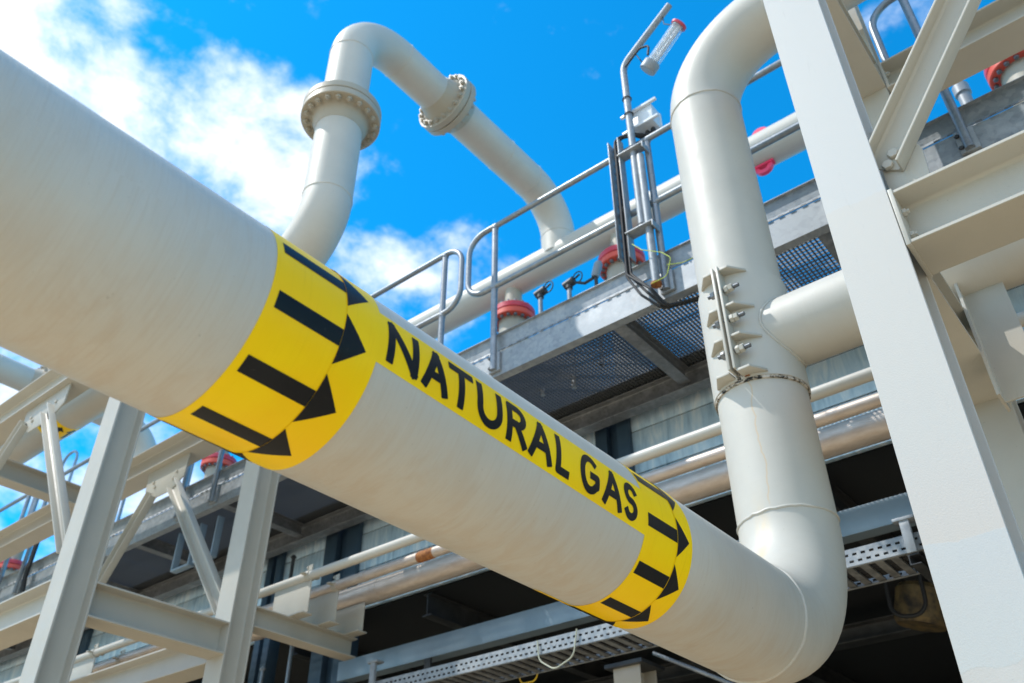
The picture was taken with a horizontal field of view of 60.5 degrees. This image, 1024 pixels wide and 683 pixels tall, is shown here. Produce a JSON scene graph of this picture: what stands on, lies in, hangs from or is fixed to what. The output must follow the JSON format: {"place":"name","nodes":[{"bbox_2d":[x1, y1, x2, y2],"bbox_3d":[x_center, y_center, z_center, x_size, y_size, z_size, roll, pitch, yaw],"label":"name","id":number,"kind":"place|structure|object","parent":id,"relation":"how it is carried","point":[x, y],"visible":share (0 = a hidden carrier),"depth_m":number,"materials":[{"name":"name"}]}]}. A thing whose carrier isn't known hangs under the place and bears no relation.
{"place":"outdoors","nodes":[
{"label":"outdoors","id":0,"kind":"place"},
{"bbox_2d":[285,645,293,682],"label":"hanger rod","id":1,"kind":"object","parent":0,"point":[288,670],"visible":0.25,"depth_m":7.01,"materials":[{"name":"grey metal"}]},
{"bbox_2d":[0,0,1012,571],"label":"sky","id":2,"kind":"structure","parent":0,"point":[217,89],"materials":[{"name":"blue"}]},
{"bbox_2d":[952,81,983,125],"bbox_3d":[2.622,-1.143,4.890,0.090,0.905,0.090,-26,-43,31],"label":"pipe","id":3,"kind":"object","parent":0,"point":[962,91],"visible":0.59,"depth_m":5.08,"materials":[{"name":"grey metal"}]},
{"bbox_3d":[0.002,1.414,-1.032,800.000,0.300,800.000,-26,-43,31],"label":"ground","id":4,"kind":"structure","parent":0,"visible":0},
{"bbox_2d":[19,397,145,682],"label":"steel column","id":5,"kind":"structure","parent":4,"relation":"on","point":[55,643],"depth_m":5.20,"materials":[{"name":"metal"}]},
{"bbox_2d":[0,580,50,650],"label":"steel beam","id":6,"kind":"structure","parent":5,"relation":"attached to","point":[20,613],"depth_m":5.30,"materials":[{"name":"metal"}]},
{"bbox_2d":[0,370,89,446],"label":"steel beam","id":7,"kind":"structure","parent":5,"relation":"attached to","point":[27,404],"depth_m":6.94,"materials":[{"name":"metal"}]},
{"bbox_2d":[0,420,27,469],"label":"diagonal brace","id":8,"kind":"object","parent":7,"relation":"attached to","point":[13,440],"visible":1,"depth_m":6.75,"materials":[{"name":"paint"}]},
{"bbox_2d":[0,459,80,510],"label":"steel beam","id":9,"kind":"structure","parent":7,"relation":"attached to","point":[23,478],"depth_m":7.78,"materials":[{"name":"metal"}]},
{"bbox_2d":[39,402,70,553],"bbox_3d":[-3.086,0.870,5.934,1.158,1.460,0.055,-26,-43,31],"label":"diagonal brace","id":10,"kind":"object","parent":5,"relation":"attached to","point":[60,508],"visible":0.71,"depth_m":5.86,"materials":[{"name":"paint"}]},
{"bbox_2d":[85,582,229,659],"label":"steel beam","id":11,"kind":"structure","parent":5,"relation":"attached to","point":[117,611],"depth_m":5.37,"materials":[{"name":"metal"}]},
{"bbox_2d":[202,460,279,682],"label":"steel column","id":12,"kind":"structure","parent":4,"relation":"on","point":[240,587],"depth_m":6.00,"materials":[{"name":"metal"}]},
{"bbox_2d":[0,431,221,561],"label":"steel beam","id":13,"kind":"structure","parent":12,"relation":"attached to","point":[155,469],"depth_m":7.70,"materials":[{"name":"metal"}]},
{"bbox_2d":[98,491,155,583],"bbox_3d":[-3.398,2.009,7.197,1.079,1.409,0.060,-26,-43,31],"label":"diagonal brace","id":14,"kind":"object","parent":13,"relation":"attached to","point":[127,534],"visible":0.6,"depth_m":7.26,"materials":[{"name":"paint"}]},
{"bbox_2d":[69,648,205,682],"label":"steel beam","id":15,"kind":"structure","parent":12,"relation":"attached to","point":[164,665],"depth_m":6.16,"materials":[{"name":"metal"}]},
{"bbox_2d":[69,643,124,680],"bbox_3d":[-3.675,2.977,7.736,0.400,0.501,0.900,-26,-43,31],"label":"cantilever bracket","id":16,"kind":"object","parent":15,"relation":"on","point":[83,668],"visible":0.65,"depth_m":7.67,"materials":[{"name":"metal"}]},
{"bbox_2d":[166,477,221,614],"bbox_3d":[-2.355,1.479,6.533,1.153,1.350,0.060,-26,-43,31],"label":"diagonal brace","id":17,"kind":"object","parent":12,"relation":"attached to","point":[209,576],"visible":0.77,"depth_m":6.49,"materials":[{"name":"paint"}]},
{"bbox_2d":[252,564,366,660],"bbox_3d":[-1.472,1.918,6.290,0.400,0.501,0.900,-26,-43,31],"label":"cantilever bracket","id":18,"kind":"object","parent":12,"relation":"attached to","point":[297,616],"visible":0.89,"depth_m":6.25,"materials":[{"name":"metal"}]},
{"bbox_2d":[92,392,881,672],"bbox_3d":[-5.428,3.771,9.098,27.500,0.078,0.078,-26,-43,31],"label":"clad pipe","id":19,"kind":"object","parent":18,"relation":"attached to","point":[847,410],"visible":0.31,"depth_m":4.98,"materials":[{"name":"white metal"}]},
{"bbox_2d":[4,311,1023,682],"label":"pipe","id":20,"kind":"object","parent":18,"relation":"attached to","point":[818,393],"visible":0.41,"depth_m":4.82,"materials":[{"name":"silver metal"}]},
{"bbox_2d":[251,408,890,641],"bbox_3d":[-5.239,3.886,9.302,27.500,0.168,0.168,-26,-43,31],"label":"insulated pipe","id":21,"kind":"object","parent":18,"relation":"on","point":[855,433],"visible":0.25,"depth_m":5.13,"materials":[{"name":"beige metal"}]},
{"bbox_2d":[0,284,1023,682],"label":"plant building","id":22,"kind":"structure","parent":4,"relation":"on","point":[876,644],"depth_m":7.25,"materials":[{"name":"metal"}]},
{"bbox_2d":[337,601,597,682],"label":"edge beam","id":23,"kind":"structure","parent":22,"relation":"attached to","point":[549,618],"depth_m":6.27,"materials":[{"name":"grey metal"}]},
{"bbox_2d":[367,658,431,682],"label":"tray arm","id":24,"kind":"object","parent":23,"relation":"attached to","point":[373,664],"visible":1,"depth_m":6.00},
{"bbox_2d":[376,623,657,682],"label":"cable tray","id":25,"kind":"object","parent":24,"relation":"attached to","point":[605,645],"visible":0.81,"depth_m":5.33,"materials":[{"name":"grey metal"}]},
{"bbox_2d":[259,666,265,682],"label":"hanger rod","id":26,"kind":"object","parent":25,"relation":"attached to","point":[262,669],"visible":1,"depth_m":7.18,"materials":[{"name":"grey metal"}]},
{"bbox_2d":[519,674,537,682],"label":"dangling wire","id":27,"kind":"object","parent":25,"relation":"hanging from","point":[529,681],"visible":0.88,"depth_m":5.56,"materials":[{"name":"yellow"}]},
{"bbox_2d":[537,629,576,668],"bbox_3d":[0.264,1.802,5.120,0.299,0.198,0.009,-26,-43,31],"label":"dangling wire","id":28,"kind":"object","parent":25,"relation":"hanging from","point":[563,662],"visible":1,"depth_m":5.08,"materials":[{"name":"grey"}]},
{"bbox_2d":[0,50,1023,589],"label":"header pipe","id":29,"kind":"object","parent":22,"relation":"on","point":[514,308],"visible":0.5,"depth_m":8.71,"materials":[{"name":"white metal"}]},
{"bbox_2d":[0,354,155,456],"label":"expansion loop","id":30,"kind":"object","parent":29,"relation":"attached to","point":[16,375],"visible":0.17,"depth_m":11.92,"materials":[{"name":"paint"}]},
{"bbox_2d":[0,22,574,463],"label":"expansion loop","id":31,"kind":"object","parent":29,"relation":"attached to","point":[340,116],"visible":0.8,"depth_m":7.32,"materials":[{"name":"beige paint"}]},
{"bbox_2d":[0,75,1023,662],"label":"walkway","id":32,"kind":"structure","parent":22,"relation":"attached to","point":[656,375],"depth_m":5.90,"materials":[{"name":"silver metal"}]},
{"bbox_2d":[0,494,34,584],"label":"guard rail","id":33,"kind":"object","parent":32,"relation":"attached to","point":[22,515],"visible":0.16,"depth_m":9.92,"materials":[{"name":"metal"}]},
{"bbox_2d":[48,450,78,503],"bbox_3d":[-5.770,1.917,11.213,0.821,1.178,0.063,-26,-43,31],"label":"guard rail","id":34,"kind":"object","parent":32,"relation":"attached to","point":[74,463],"visible":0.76,"depth_m":11.41,"materials":[{"name":"grey metal"}]},
{"bbox_2d":[12,418,191,595],"bbox_3d":[-4.040,1.546,8.718,3.342,1.321,0.056,-26,-43,31],"label":"guard rail","id":35,"kind":"object","parent":32,"relation":"attached to","point":[17,587],"visible":0.15,"depth_m":9.14,"materials":[{"name":"metal"}]},
{"bbox_2d":[20,542,39,592],"bbox_3d":[-4.923,2.254,9.125,0.180,0.887,0.139,-26,-43,31],"label":"cable bundle","id":36,"kind":"object","parent":35,"relation":"hanging from","point":[28,567],"visible":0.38,"depth_m":9.03,"materials":[{"name":"black rubber"}]},
{"bbox_2d":[112,498,125,536],"bbox_3d":[-4.381,1.992,9.817,0.174,1.007,0.068,-26,-43,31],"label":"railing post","id":37,"kind":"object","parent":32,"relation":"attached to","point":[121,509],"depth_m":9.90,"materials":[{"name":"metal"}]},
{"bbox_2d":[170,526,199,573],"bbox_3d":[-2.810,1.796,7.582,0.261,0.355,0.060,-26,-43,31],"label":"walkway hanger","id":38,"kind":"object","parent":32,"relation":"hanging from","point":[176,568],"visible":0.77,"depth_m":7.59,"materials":[{"name":"grey metal"}]},
{"bbox_2d":[187,463,194,485],"bbox_3d":[-3.357,1.549,9.109,0.174,1.007,0.068,-26,-43,31],"label":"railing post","id":39,"kind":"object","parent":32,"relation":"attached to","point":[190,475],"depth_m":9.23,"materials":[{"name":"metal"}]},
{"bbox_2d":[192,515,224,562],"bbox_3d":[-2.562,1.677,7.419,0.261,0.355,0.060,-26,-43,31],"label":"walkway hanger","id":40,"kind":"object","parent":32,"relation":"hanging from","point":[216,537],"visible":0.65,"depth_m":7.37,"materials":[{"name":"grey metal"}]},
{"bbox_2d":[289,555,296,577],"bbox_3d":[-1.988,2.214,7.821,0.052,0.650,0.045,-26,-43,31],"label":"hanger rod","id":41,"kind":"object","parent":32,"relation":"hanging from","point":[293,557],"visible":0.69,"depth_m":7.94,"materials":[{"name":"metal"}]},
{"bbox_2d":[208,249,464,504],"bbox_3d":[-1.541,0.344,7.077,3.047,1.321,0.056,-26,-43,31],"label":"guard rail","id":42,"kind":"object","parent":32,"relation":"attached to","point":[444,311],"visible":0.5,"depth_m":6.66,"materials":[{"name":"metal"}]},
{"bbox_2d":[533,281,553,395],"bbox_3d":[0.249,-0.043,6.479,0.174,1.007,0.068,-26,-43,31],"label":"instrument valve","id":43,"kind":"object","parent":32,"relation":"on","point":[540,293],"visible":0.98,"depth_m":6.71,"materials":[{"name":"metal"}]},
{"bbox_2d":[562,271,582,388],"bbox_3d":[0.458,-0.103,6.312,0.174,1.007,0.068,-26,-43,31],"label":"instrument valve","id":44,"kind":"object","parent":32,"relation":"attached to","point":[569,283],"visible":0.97,"depth_m":6.54,"materials":[{"name":"metal"}]},
{"bbox_2d":[577,260,602,365],"bbox_3d":[0.572,-0.192,6.262,0.226,0.911,0.064,-26,-43,31],"label":"valve","id":45,"kind":"object","parent":32,"relation":"on","point":[596,270],"visible":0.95,"depth_m":6.43,"materials":[{"name":"grey metal"}]},
{"bbox_2d":[465,59,799,374],"bbox_3d":[0.826,-0.794,5.523,2.994,1.321,0.055,-26,-43,31],"label":"guard rail","id":46,"kind":"object","parent":32,"relation":"attached to","point":[665,288],"visible":0.61,"depth_m":5.82,"materials":[{"name":"metal"}]},
{"bbox_2d":[617,3,671,288],"bbox_3d":[0.929,-1.356,5.732,0.545,2.422,0.083,-26,-43,31],"label":"lamp mast","id":47,"kind":"object","parent":46,"relation":"attached to","point":[647,224],"visible":0.99,"depth_m":5.64,"materials":[{"name":"silver metal"}]},
{"bbox_2d":[607,137,635,262],"bbox_3d":[0.700,-0.914,5.646,0.082,1.070,0.070,-26,-43,31],"label":"cable channel","id":48,"kind":"object","parent":47,"relation":"attached to","point":[628,220],"visible":0.74,"depth_m":5.62,"materials":[{"name":"grey metal"}]},
{"bbox_2d":[620,96,662,134],"bbox_3d":[0.915,-1.484,6.035,0.280,0.240,0.164,-26,-43,31],"label":"junction box","id":49,"kind":"object","parent":47,"relation":"attached to","point":[647,118],"visible":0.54,"depth_m":5.99,"materials":[{"name":"white paint"}]},
{"bbox_2d":[613,129,698,308],"bbox_3d":[0.940,-0.806,5.465,0.540,1.540,0.131,-5,-36,6],"label":"cable bundle","id":50,"kind":"object","parent":49,"relation":"hanging from","point":[655,296],"visible":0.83,"depth_m":5.31,"materials":[{"name":"black rubber"}]},
{"bbox_2d":[624,17,685,75],"bbox_3d":[1.008,-2.092,6.194,0.486,0.520,0.120,-26,-43,31],"label":"tube lamp","id":51,"kind":"object","parent":47,"relation":"attached to","point":[649,65],"visible":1,"depth_m":6.08,"materials":[{"name":"grey"}]},
{"bbox_2d":[632,244,692,283],"bbox_3d":[0.912,-0.514,5.116,0.446,0.384,0.082,-16,-39,20],"label":"earth wire","id":52,"kind":"object","parent":47,"relation":"attached to","point":[669,264],"visible":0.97,"depth_m":5.03,"materials":[{"name":"yellow"}]},
{"bbox_2d":[869,0,981,156],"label":"guard rail","id":53,"kind":"object","parent":32,"relation":"attached to","point":[966,140],"visible":0.45,"depth_m":4.45,"materials":[{"name":"metal"}]},
{"bbox_2d":[737,492,916,543],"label":"edge beam","id":54,"kind":"structure","parent":22,"relation":"attached to","point":[866,521],"depth_m":4.81,"materials":[{"name":"grey metal"}]},
{"bbox_2d":[892,514,933,584],"bbox_3d":[2.051,1.026,4.337,0.100,0.450,0.635,-26,-43,31],"label":"tray arm","id":55,"kind":"object","parent":54,"relation":"attached to","point":[918,562],"visible":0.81,"depth_m":4.12},
{"bbox_2d":[845,531,926,590],"bbox_3d":[3.123,0.466,3.482,5.450,0.087,0.308,-26,-43,31],"label":"cable tray","id":56,"kind":"object","parent":55,"relation":"attached to","point":[882,566],"visible":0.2,"depth_m":4.28,"materials":[{"name":"grey metal"}]},
{"bbox_2d":[883,570,946,631],"bbox_3d":[2.686,1.679,5.847,0.383,0.468,0.484,-26,-43,31],"label":"machine drum","id":57,"kind":"object","parent":22,"relation":"on","point":[917,606],"visible":0.88,"depth_m":5.73,"materials":[{"name":"brown metal"}]},
{"bbox_2d":[604,657,664,682],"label":"support column","id":58,"kind":"structure","parent":4,"relation":"on","point":[639,670],"depth_m":5.58,"materials":[{"name":"paint"}]},
{"bbox_2d":[652,651,733,682],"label":"tie rod","id":59,"kind":"object","parent":58,"relation":"attached to","point":[691,668],"visible":1,"depth_m":5.39,"materials":[{"name":"grey metal"}]},
{"bbox_2d":[763,0,1023,682],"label":"steel column","id":60,"kind":"structure","parent":4,"relation":"on","point":[969,533],"depth_m":2.31,"materials":[{"name":"metal"}]},
{"bbox_2d":[0,0,865,682],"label":"gas pipe","id":61,"kind":"object","parent":60,"relation":"attached to","point":[136,274],"visible":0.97,"depth_m":1.58,"materials":[{"name":"metal"}]},
{"bbox_2d":[698,238,1023,414],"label":"pipe","id":62,"kind":"object","parent":61,"relation":"attached to","point":[755,324],"visible":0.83,"depth_m":3.45,"materials":[{"name":"white metal"}]},
{"bbox_2d":[826,0,885,98],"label":"steel beam","id":63,"kind":"structure","parent":60,"relation":"attached to","point":[862,62],"depth_m":4.14,"materials":[{"name":"metal"}]},
{"bbox_2d":[887,130,1023,278],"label":"steel beam","id":64,"kind":"structure","parent":60,"relation":"attached to","point":[964,209],"depth_m":2.50,"materials":[{"name":"metal"}]},
{"bbox_2d":[869,0,981,189],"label":"diagonal brace","id":65,"kind":"object","parent":64,"relation":"attached to","point":[898,152],"visible":0.84,"depth_m":2.77,"materials":[{"name":"paint"}]},
{"bbox_2d":[926,272,997,405],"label":"steel beam","id":66,"kind":"structure","parent":60,"relation":"attached to","point":[979,384],"depth_m":3.03,"materials":[{"name":"metal"}]},
{"bbox_2d":[848,5,1023,540],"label":"steel column","id":67,"kind":"structure","parent":4,"relation":"on","point":[1002,427],"depth_m":3.17,"materials":[{"name":"metal"}]},
{"bbox_2d":[877,0,1023,93],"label":"steel beam","id":68,"kind":"structure","parent":67,"relation":"attached to","point":[994,34],"depth_m":4.11,"materials":[{"name":"metal"}]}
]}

